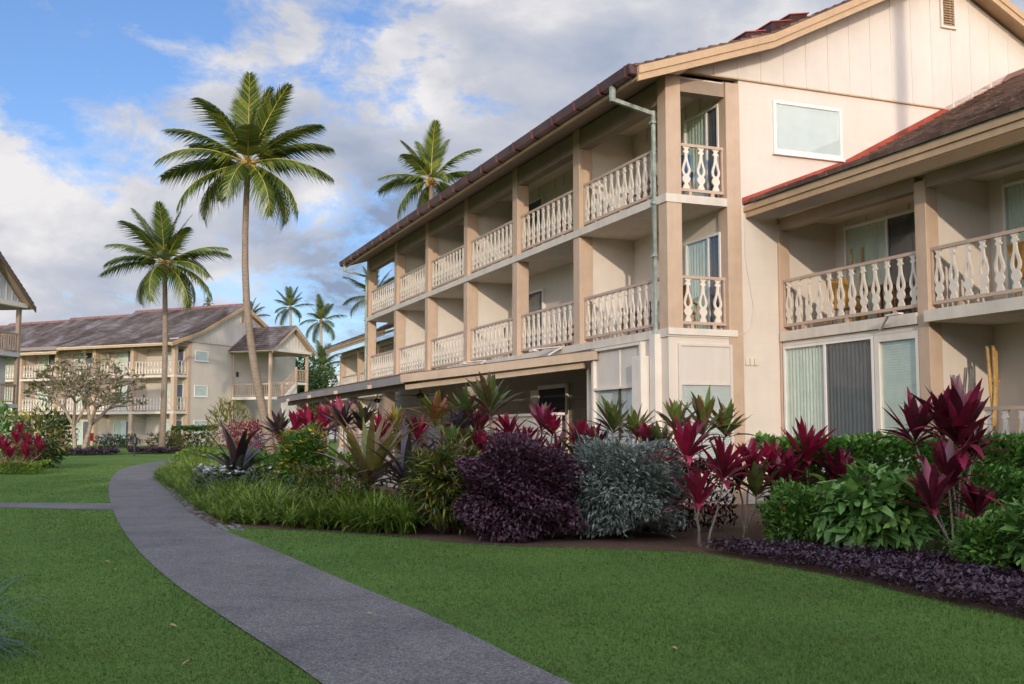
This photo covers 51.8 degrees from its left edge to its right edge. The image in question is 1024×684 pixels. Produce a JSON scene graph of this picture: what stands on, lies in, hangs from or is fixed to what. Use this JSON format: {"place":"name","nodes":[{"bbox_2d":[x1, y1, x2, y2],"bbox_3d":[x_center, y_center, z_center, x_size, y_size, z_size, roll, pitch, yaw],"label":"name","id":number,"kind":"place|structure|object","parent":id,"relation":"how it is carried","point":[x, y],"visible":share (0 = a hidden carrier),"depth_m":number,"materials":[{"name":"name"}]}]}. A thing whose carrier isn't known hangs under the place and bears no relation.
{"place":"outdoors","nodes":[
{"label":"outdoors","id":0,"kind":"place"},
{"bbox_2d":[0,502,112,509],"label":"side path","id":1,"kind":"structure","parent":0,"point":[105,506],"depth_m":21.12,"materials":[{"name":"concrete"}]},
{"bbox_2d":[108,461,572,683],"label":"garden path","id":2,"kind":"structure","parent":0,"point":[321,626],"depth_m":9.21,"materials":[{"name":"concrete"}]},
{"bbox_2d":[0,439,1023,683],"bbox_3d":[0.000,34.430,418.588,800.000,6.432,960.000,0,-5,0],"label":"lawn ground","id":3,"kind":"structure","parent":0,"point":[122,457],"depth_m":9.28,"materials":[{"name":"green plant"}]},
{"bbox_2d":[0,399,32,461],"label":"croton bush","id":4,"kind":"object","parent":3,"relation":"on","point":[7,425],"visible":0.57,"depth_m":39.75,"materials":[{"name":"green plant"}]},
{"bbox_2d":[0,251,36,444],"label":"stair tower","id":5,"kind":"structure","parent":3,"relation":"on","point":[14,295],"depth_m":55.63,"materials":[{"name":"beige paint"}]},
{"bbox_2d":[0,420,49,471],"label":"ti plant","id":6,"kind":"object","parent":3,"relation":"on","point":[26,442],"visible":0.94,"depth_m":36.26,"materials":[{"name":"red plant"}]},
{"bbox_2d":[0,459,52,474],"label":"hedge","id":7,"kind":"object","parent":3,"relation":"on","point":[26,465],"visible":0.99,"depth_m":34.43,"materials":[{"name":"green plant"}]},
{"bbox_2d":[0,563,62,665],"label":"ornamental grass","id":8,"kind":"object","parent":3,"relation":"on","point":[15,622],"depth_m":7.53,"materials":[{"name":"green plant"}]},
{"bbox_2d":[10,398,71,467],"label":"croton bush","id":9,"kind":"object","parent":3,"relation":"on","point":[39,421],"visible":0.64,"depth_m":39.75,"materials":[{"name":"yellow plant"}]},
{"bbox_2d":[15,438,75,467],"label":"shrub","id":10,"kind":"object","parent":3,"relation":"on","point":[62,454],"visible":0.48,"depth_m":39.68,"materials":[{"name":"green plant"}]},
{"bbox_2d":[35,410,79,447],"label":"shrub","id":11,"kind":"object","parent":3,"relation":"on","point":[69,435],"visible":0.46,"depth_m":69.50,"materials":[{"name":"green plant"}]},
{"bbox_2d":[23,350,147,448],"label":"plumeria tree","id":12,"kind":"object","parent":3,"relation":"on","point":[73,380],"visible":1,"depth_m":57.87,"materials":[{"name":"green plant"}]},
{"bbox_2d":[52,446,120,454],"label":"ground cover","id":13,"kind":"object","parent":3,"relation":"on","point":[90,450],"visible":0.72,"depth_m":56.44,"materials":[{"name":"purple plant"}]},
{"bbox_2d":[93,432,126,447],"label":"shrub","id":14,"kind":"object","parent":3,"relation":"on","point":[103,442],"visible":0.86,"depth_m":73.49,"materials":[{"name":"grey plant"}]},
{"bbox_2d":[109,433,141,447],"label":"shrub","id":15,"kind":"object","parent":3,"relation":"on","point":[123,444],"visible":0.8,"depth_m":73.52,"materials":[{"name":"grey plant"}]},
{"bbox_2d":[0,303,304,445],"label":"distant hotel building","id":16,"kind":"structure","parent":3,"relation":"on","point":[202,340],"depth_m":83.81,"materials":[{"name":"beige paint"}]},
{"bbox_2d":[38,354,54,378],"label":"sliding door","id":17,"kind":"structure","parent":16,"relation":"in","point":[42,359],"depth_m":87.20,"materials":[{"name":"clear glass"}]},
{"bbox_2d":[71,421,88,444],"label":"sliding door","id":18,"kind":"structure","parent":16,"relation":"in","point":[83,426],"depth_m":84.79,"materials":[{"name":"white glass"}]},
{"bbox_2d":[113,421,127,443],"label":"sliding door","id":19,"kind":"structure","parent":16,"relation":"in","point":[119,427],"depth_m":83.01,"materials":[{"name":"clear glass"}]},
{"bbox_2d":[115,351,129,375],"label":"sliding door","id":20,"kind":"structure","parent":16,"relation":"in","point":[122,356],"depth_m":83.43,"materials":[{"name":"clear glass"}]},
{"bbox_2d":[167,384,183,410],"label":"sliding door","id":21,"kind":"structure","parent":16,"relation":"in","point":[180,387],"depth_m":80.62,"materials":[{"name":"clear glass"}]},
{"bbox_2d":[127,446,187,452],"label":"ground cover","id":22,"kind":"object","parent":3,"relation":"on","point":[145,449],"visible":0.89,"depth_m":59.19,"materials":[{"name":"purple plant"}]},
{"bbox_2d":[97,201,231,452],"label":"palm tree","id":23,"kind":"object","parent":3,"relation":"on","point":[163,244],"visible":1,"depth_m":62.07,"materials":[{"name":"green plant"}]},
{"bbox_2d":[142,431,187,447],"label":"shrub","id":24,"kind":"object","parent":3,"relation":"on","point":[169,440],"visible":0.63,"depth_m":63.54,"materials":[{"name":"green plant"}]},
{"bbox_2d":[169,424,218,447],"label":"hedge","id":25,"kind":"object","parent":3,"relation":"on","point":[187,429],"visible":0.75,"depth_m":72.76,"materials":[{"name":"green plant"}]},
{"bbox_2d":[204,397,256,448],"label":"shrub","id":26,"kind":"object","parent":3,"relation":"on","point":[216,416],"visible":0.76,"depth_m":71.63,"materials":[{"name":"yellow plant"}]},
{"bbox_2d":[215,419,276,452],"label":"shrub","id":27,"kind":"object","parent":3,"relation":"on","point":[238,433],"visible":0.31,"depth_m":59.53,"materials":[{"name":"red plant"}]},
{"bbox_2d":[228,325,317,439],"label":"stair tower","id":28,"kind":"structure","parent":3,"relation":"on","point":[282,341],"depth_m":84.94,"materials":[{"name":"beige paint"}]},
{"bbox_2d":[274,286,313,325],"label":"palm tree","id":29,"kind":"object","parent":3,"relation":"on","point":[289,299],"visible":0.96,"depth_m":150.82,"materials":[{"name":"green plant"}]},
{"bbox_2d":[297,369,335,438],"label":"background tree","id":30,"kind":"object","parent":3,"relation":"on","point":[316,388],"visible":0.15,"depth_m":99.42,"materials":[{"name":"green plant"}]},
{"bbox_2d":[295,350,338,404],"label":"background tree","id":31,"kind":"object","parent":3,"relation":"on","point":[310,385],"visible":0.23,"depth_m":97.57,"materials":[{"name":"green plant"}]},
{"bbox_2d":[299,293,347,346],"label":"palm tree","id":32,"kind":"object","parent":3,"relation":"on","point":[322,312],"visible":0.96,"depth_m":128.36,"materials":[{"name":"green plant"}]},
{"bbox_2d":[309,340,339,380],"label":"palm tree","id":33,"kind":"object","parent":3,"relation":"on","point":[323,352],"visible":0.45,"depth_m":114.92,"materials":[{"name":"green plant"}]},
{"bbox_2d":[324,323,393,453],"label":"lanai building","id":34,"kind":"structure","parent":3,"relation":"on","point":[352,366],"depth_m":54.90,"materials":[{"name":"beige paint"}]},
{"bbox_2d":[341,267,393,341],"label":"palm tree","id":35,"kind":"object","parent":3,"relation":"on","point":[361,303],"visible":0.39,"depth_m":90.42,"materials":[{"name":"green palm leaf"},{"name":"bark"}]},
{"bbox_2d":[376,119,481,219],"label":"palm tree","id":36,"kind":"object","parent":3,"relation":"on","point":[430,154],"visible":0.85,"depth_m":62.85,"materials":[{"name":"green plant"}]},
{"bbox_2d":[277,350,598,488],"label":"terrace pavilion","id":37,"kind":"structure","parent":3,"relation":"on","point":[401,388],"depth_m":29.26,"materials":[{"name":"brown paint"}]},
{"bbox_2d":[161,466,1023,618],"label":"planting bed","id":38,"kind":"object","parent":3,"relation":"on","point":[683,540],"visible":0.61,"depth_m":14.76,"materials":[{"name":"brown soil"}]},
{"bbox_2d":[171,445,221,461],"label":"shrub","id":39,"kind":"object","parent":38,"relation":"on","point":[185,451],"visible":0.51,"depth_m":39.57,"materials":[{"name":"green plant"}]},
{"bbox_2d":[187,466,218,490],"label":"white flower plant","id":40,"kind":"object","parent":38,"relation":"on","point":[199,475],"visible":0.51,"depth_m":22.39,"materials":[{"name":"grey plant"}]},
{"bbox_2d":[166,487,245,531],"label":"edging gravel","id":41,"kind":"structure","parent":38,"relation":"on","point":[219,524],"depth_m":18.59,"materials":[{"name":"grey gravel"}]},
{"bbox_2d":[201,466,232,492],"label":"white flower plant","id":42,"kind":"object","parent":38,"relation":"on","point":[215,473],"visible":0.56,"depth_m":21.97,"materials":[{"name":"grey plant"}]},
{"bbox_2d":[172,418,280,479],"bbox_3d":[-6.106,2.599,23.561,2.789,1.842,2.572,-5,-7,43],"label":"giant bromeliad","id":43,"kind":"object","parent":38,"relation":"on","point":[241,457],"visible":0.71,"depth_m":23.17,"materials":[{"name":"purple plant"}]},
{"bbox_2d":[154,71,336,465],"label":"palm tree","id":44,"kind":"object","parent":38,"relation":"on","point":[248,127],"visible":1,"depth_m":42.31,"materials":[{"name":"green plant"}]},
{"bbox_2d":[254,408,299,474],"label":"ti plant","id":45,"kind":"object","parent":38,"relation":"on","point":[277,424],"visible":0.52,"depth_m":26.77,"materials":[{"name":"red plant"}]},
{"bbox_2d":[149,453,441,534],"bbox_3d":[-6.533,3.198,24.998,4.037,0.897,22.751,2,-5,-25],"label":"fern border","id":46,"kind":"object","parent":38,"relation":"on","point":[242,503],"visible":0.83,"depth_m":17.13,"materials":[{"name":"green plant"}]},
{"bbox_2d":[232,451,364,491],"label":"filler shrub","id":47,"kind":"object","parent":38,"relation":"on","point":[259,456],"visible":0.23,"depth_m":23.92,"materials":[{"name":"green plant"}]},
{"bbox_2d":[268,416,337,490],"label":"yellow flower bush","id":48,"kind":"object","parent":38,"relation":"on","point":[301,447],"visible":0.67,"depth_m":21.18,"materials":[{"name":"green plant"}]},
{"bbox_2d":[271,402,339,435],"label":"ti plant","id":49,"kind":"object","parent":38,"relation":"on","point":[297,421],"visible":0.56,"depth_m":26.18,"materials":[{"name":"red plant"}]},
{"bbox_2d":[306,396,367,490],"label":"ti plant","id":50,"kind":"object","parent":38,"relation":"on","point":[338,405],"visible":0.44,"depth_m":23.72,"materials":[{"name":"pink plant"}]},
{"bbox_2d":[314,399,384,490],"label":"ti plant","id":51,"kind":"object","parent":38,"relation":"on","point":[361,414],"visible":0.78,"depth_m":20.93,"materials":[{"name":"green plant"}]},
{"bbox_2d":[284,407,426,496],"bbox_3d":[-2.312,2.053,17.412,2.491,1.969,2.357,-2,-5,23],"label":"giant bromeliad","id":52,"kind":"object","parent":38,"relation":"on","point":[370,459],"visible":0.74,"depth_m":17.07,"materials":[{"name":"green plant"}]},
{"bbox_2d":[286,461,430,524],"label":"filler shrub","id":53,"kind":"object","parent":38,"relation":"on","point":[346,472],"visible":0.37,"depth_m":17.13,"materials":[{"name":"green plant"}]},
{"bbox_2d":[354,405,411,492],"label":"ti plant","id":54,"kind":"object","parent":38,"relation":"on","point":[395,413],"visible":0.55,"depth_m":20.53,"materials":[{"name":"green plant"}]},
{"bbox_2d":[342,419,436,503],"bbox_3d":[-1.647,2.114,16.938,2.210,1.772,2.166,-4,-6,41],"label":"giant bromeliad","id":55,"kind":"object","parent":38,"relation":"on","point":[405,446],"visible":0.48,"depth_m":16.86,"materials":[{"name":"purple plant"}]},
{"bbox_2d":[386,414,442,456],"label":"ti plant","id":56,"kind":"object","parent":38,"relation":"on","point":[419,430],"visible":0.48,"depth_m":18.87,"materials":[{"name":"red plant"}]},
{"bbox_2d":[404,389,453,445],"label":"ti plant","id":57,"kind":"object","parent":38,"relation":"on","point":[436,413],"visible":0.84,"depth_m":18.05,"materials":[{"name":"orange plant"}]},
{"bbox_2d":[393,432,483,534],"bbox_3d":[-0.944,2.107,15.797,1.525,1.594,1.524,4,-6,-37],"label":"croton bush","id":58,"kind":"object","parent":38,"relation":"on","point":[433,476],"visible":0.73,"depth_m":15.48,"materials":[{"name":"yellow plant"}]},
{"bbox_2d":[426,423,489,455],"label":"ti plant","id":59,"kind":"object","parent":38,"relation":"on","point":[451,430],"visible":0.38,"depth_m":16.89,"materials":[{"name":"green plant"}]},
{"bbox_2d":[437,384,502,456],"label":"ti plant","id":60,"kind":"object","parent":38,"relation":"on","point":[463,414],"visible":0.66,"depth_m":17.66,"materials":[{"name":"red plant"}]},
{"bbox_2d":[453,371,525,435],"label":"ti plant","id":61,"kind":"object","parent":38,"relation":"on","point":[487,394],"visible":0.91,"depth_m":17.60,"materials":[{"name":"plant"}]},
{"bbox_2d":[484,411,528,434],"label":"ti plant","id":62,"kind":"object","parent":38,"relation":"on","point":[507,425],"visible":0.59,"depth_m":17.18,"materials":[{"name":"red plant"}]},
{"bbox_2d":[444,427,592,542],"bbox_3d":[0.095,2.019,14.953,2.135,1.630,1.848,0,-5,0],"label":"purple bush","id":63,"kind":"object","parent":38,"relation":"on","point":[519,494],"visible":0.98,"depth_m":14.56,"materials":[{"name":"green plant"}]},
{"bbox_2d":[522,399,570,445],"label":"ti plant","id":64,"kind":"object","parent":38,"relation":"on","point":[545,419],"visible":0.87,"depth_m":17.32,"materials":[{"name":"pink plant"}]},
{"bbox_2d":[532,427,574,510],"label":"ti plant","id":65,"kind":"object","parent":38,"relation":"on","point":[557,442],"visible":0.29,"depth_m":16.51,"materials":[{"name":"red plant"}]},
{"bbox_2d":[553,418,609,446],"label":"ti plant","id":66,"kind":"object","parent":38,"relation":"on","point":[580,427],"visible":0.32,"depth_m":16.80,"materials":[{"name":"red plant"}]},
{"bbox_2d":[488,456,738,532],"bbox_3d":[1.412,2.351,16.481,4.183,1.258,1.327,0,-5,0],"label":"filler shrub","id":67,"kind":"object","parent":38,"relation":"on","point":[701,466],"visible":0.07,"depth_m":15.99,"materials":[{"name":"grey plant"}]},
{"bbox_2d":[586,391,660,443],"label":"ti plant","id":68,"kind":"object","parent":38,"relation":"on","point":[611,414],"visible":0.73,"depth_m":17.09,"materials":[{"name":"plant"}]},
{"bbox_2d":[556,433,704,539],"bbox_3d":[1.674,2.076,15.109,2.267,1.546,1.841,0,-5,0],"label":"silver bush","id":69,"kind":"object","parent":38,"relation":"on","point":[623,490],"visible":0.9,"depth_m":14.66,"materials":[{"name":"silver-grey leaf"},{"name":"brown twig"}]},
{"bbox_2d":[624,420,679,450],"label":"ti plant","id":70,"kind":"object","parent":38,"relation":"on","point":[644,431],"visible":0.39,"depth_m":16.47,"materials":[{"name":"red plant"}]},
{"bbox_2d":[641,407,758,546],"bbox_3d":[2.459,1.820,14.176,1.561,1.896,1.346,-5,-7,44],"label":"ti plant","id":71,"kind":"object","parent":38,"relation":"on","point":[688,444],"visible":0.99,"depth_m":14.09,"materials":[{"name":"red plant"}]},
{"bbox_2d":[647,385,754,524],"bbox_3d":[3.065,1.843,17.085,1.946,2.307,1.338,0,-5,0],"label":"ti plant","id":72,"kind":"object","parent":38,"relation":"on","point":[722,418],"visible":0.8,"depth_m":17.04,"materials":[{"name":"plant"}]},
{"bbox_2d":[715,437,784,542],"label":"ti plant","id":73,"kind":"object","parent":38,"relation":"on","point":[754,485],"visible":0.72,"depth_m":14.51,"materials":[{"name":"red plant"}]},
{"bbox_2d":[749,435,808,538],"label":"ti plant","id":74,"kind":"object","parent":38,"relation":"on","point":[775,459],"visible":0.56,"depth_m":14.76,"materials":[{"name":"red plant"}]},
{"bbox_2d":[748,474,833,548],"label":"flowering bush","id":75,"kind":"object","parent":38,"relation":"on","point":[797,518],"visible":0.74,"depth_m":13.60,"materials":[{"name":"green plant"}]},
{"bbox_2d":[761,417,864,501],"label":"ti plant","id":76,"kind":"object","parent":38,"relation":"on","point":[809,446],"visible":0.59,"depth_m":15.09,"materials":[{"name":"red plant"}]},
{"bbox_2d":[818,448,861,479],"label":"ti plant","id":77,"kind":"object","parent":38,"relation":"on","point":[848,460],"visible":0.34,"depth_m":14.83,"materials":[{"name":"red plant"}]},
{"bbox_2d":[701,535,1023,614],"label":"ground cover","id":78,"kind":"object","parent":38,"relation":"on","point":[942,567],"visible":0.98,"depth_m":11.03,"materials":[{"name":"purple plant"}]},
{"bbox_2d":[805,455,941,556],"bbox_3d":[4.435,2.131,12.993,1.519,1.485,1.457,-4,-7,43],"label":"broadleaf bush","id":79,"kind":"object","parent":38,"relation":"on","point":[852,499],"visible":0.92,"depth_m":12.62,"materials":[{"name":"green plant"}]},
{"bbox_2d":[746,430,1023,536],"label":"hedge","id":80,"kind":"object","parent":38,"relation":"on","point":[878,452],"visible":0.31,"depth_m":15.33,"materials":[{"name":"green plant"}]},
{"bbox_2d":[870,374,1023,549],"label":"ti plant","id":81,"kind":"object","parent":38,"relation":"on","point":[955,414],"visible":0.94,"depth_m":13.18,"materials":[{"name":"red plant"}]},
{"bbox_2d":[892,431,1004,555],"bbox_3d":[5.129,1.840,12.515,1.615,1.604,1.264,4,-6,-38],"label":"ti plant","id":82,"kind":"object","parent":38,"relation":"on","point":[932,489],"visible":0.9,"depth_m":12.46,"materials":[{"name":"red plant"}]},
{"bbox_2d":[880,461,1023,551],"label":"filler shrub","id":83,"kind":"object","parent":38,"relation":"on","point":[1007,477],"visible":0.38,"depth_m":13.33,"materials":[{"name":"green plant"}]},
{"bbox_2d":[942,505,1020,575],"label":"bush","id":84,"kind":"object","parent":38,"relation":"on","point":[976,538],"visible":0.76,"depth_m":11.10,"materials":[{"name":"green plant"}]},
{"bbox_2d":[985,484,1023,568],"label":"broadleaf bush","id":85,"kind":"object","parent":38,"relation":"on","point":[1012,519],"visible":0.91,"depth_m":10.88,"materials":[{"name":"green plant"}]},
{"bbox_2d":[339,0,1023,505],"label":"hotel building","id":86,"kind":"structure","parent":3,"relation":"on","point":[767,106],"depth_m":23.60,"materials":[{"name":"beige paint"}]},
{"bbox_2d":[428,392,440,447],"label":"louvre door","id":87,"kind":"structure","parent":86,"relation":"in","point":[432,397],"depth_m":40.40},
{"bbox_2d":[529,196,544,244],"bbox_3d":[0.490,-3.184,32.105,0.100,2.070,2.400,2,-5,-22],"label":"sliding door","id":88,"kind":"structure","parent":86,"relation":"in","point":[539,201],"depth_m":31.54,"materials":[{"name":"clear glass"}]},
{"bbox_2d":[529,288,545,352],"bbox_3d":[0.490,-0.444,31.872,0.100,2.070,2.400,2,-5,-22],"label":"sliding door","id":89,"kind":"structure","parent":86,"relation":"in","point":[537,298],"depth_m":31.28,"materials":[{"name":"clear glass"}]},
{"bbox_2d":[591,341,644,443],"bbox_3d":[2.302,1.329,23.045,0.110,2.500,2.350,2,-5,-22],"label":"window","id":90,"kind":"structure","parent":86,"relation":"in","point":[612,371],"depth_m":23.25,"materials":[{"name":"white paint"}]},
{"bbox_2d":[683,104,719,197],"bbox_3d":[4.138,-3.964,22.935,0.100,2.070,1.400,2,-5,-22],"label":"sliding door","id":91,"kind":"structure","parent":86,"relation":"in","point":[702,128],"depth_m":22.88,"materials":[{"name":"clear glass"}]},
{"bbox_2d":[685,232,721,329],"bbox_3d":[4.138,-1.224,22.702,0.100,2.070,1.400,2,-5,-22],"label":"sliding door","id":92,"kind":"structure","parent":86,"relation":"in","point":[703,254],"depth_m":22.70,"materials":[{"name":"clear glass"}]},
{"bbox_2d":[677,343,734,461],"bbox_3d":[3.927,1.235,21.352,1.270,2.400,0.055,2,-5,-22],"label":"window","id":93,"kind":"structure","parent":86,"relation":"in","point":[698,364],"depth_m":21.40,"materials":[{"name":"beige paint"}]},
{"bbox_2d":[772,99,844,161],"bbox_3d":[6.410,-4.556,22.819,1.860,1.190,0.080,2,-5,-22],"label":"window","id":94,"kind":"structure","parent":86,"relation":"in","point":[800,130],"depth_m":22.83,"materials":[{"name":"white glass"}]},
{"bbox_2d":[742,68,1023,515],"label":"hotel wing","id":95,"kind":"structure","parent":3,"relation":"on","point":[943,236],"depth_m":18.90,"materials":[{"name":"beige paint"}]},
{"bbox_2d":[783,336,875,463],"bbox_3d":[6.206,1.174,20.691,0.100,2.370,2.730,2,-5,-22],"label":"sliding door","id":96,"kind":"structure","parent":95,"relation":"in","point":[830,383],"depth_m":20.63,"materials":[{"name":"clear glass"}]},
{"bbox_2d":[826,279,863,324],"bbox_3d":[6.742,-0.747,21.354,0.610,0.950,0.570,4,-6,-40],"label":"balcony chair","id":97,"kind":"object","parent":95,"relation":"on","point":[834,284],"visible":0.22,"depth_m":21.23,"materials":[{"name":"wood"}]},
{"bbox_2d":[850,247,862,320],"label":"bamboo poles","id":98,"kind":"object","parent":95,"relation":"on","point":[858,318],"visible":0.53,"depth_m":21.92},
{"bbox_2d":[863,284,895,319],"bbox_3d":[7.170,-0.707,20.571,0.720,0.742,0.720,2,-5,-22],"label":"balcony table","id":99,"kind":"object","parent":95,"relation":"on","point":[881,297],"visible":0.25,"depth_m":20.66,"materials":[{"name":"brown wood"}]},
{"bbox_2d":[843,209,917,320],"bbox_3d":[7.586,-1.432,21.208,0.100,2.210,2.600,2,-5,-22],"label":"sliding door","id":100,"kind":"structure","parent":95,"relation":"in","point":[891,235],"depth_m":21.44,"materials":[{"name":"clear glass"}]},
{"bbox_2d":[874,330,921,463],"bbox_3d":[6.930,1.005,18.879,0.097,2.340,1.130,2,-5,-22],"label":"window","id":101,"kind":"structure","parent":95,"relation":"in","point":[880,386],"depth_m":19.03,"materials":[{"name":"white glass"}]},
{"bbox_2d":[963,366,974,394],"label":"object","id":102,"kind":"object","parent":95,"relation":"on","point":[971,378],"visible":0.14,"depth_m":17.72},
{"bbox_2d":[985,345,999,457],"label":"bamboo poles","id":103,"kind":"object","parent":95,"relation":"on","point":[993,391],"visible":0.66,"depth_m":17.68,"materials":[{"name":"yellow wood"}]},
{"bbox_2d":[1001,179,1023,297],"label":"sliding door","id":104,"kind":"structure","parent":95,"relation":"in","point":[1012,192],"depth_m":18.40,"materials":[{"name":"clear glass"}]},
{"bbox_2d":[1007,241,1023,296],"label":"balcony chair","id":105,"kind":"object","parent":95,"relation":"on","point":[1020,248],"visible":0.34,"depth_m":16.99,"materials":[{"name":"wood"}]},
{"bbox_2d":[0,0,1023,371],"label":"sky","id":106,"kind":"structure","parent":0,"point":[89,89],"materials":[{"name":"blue"}]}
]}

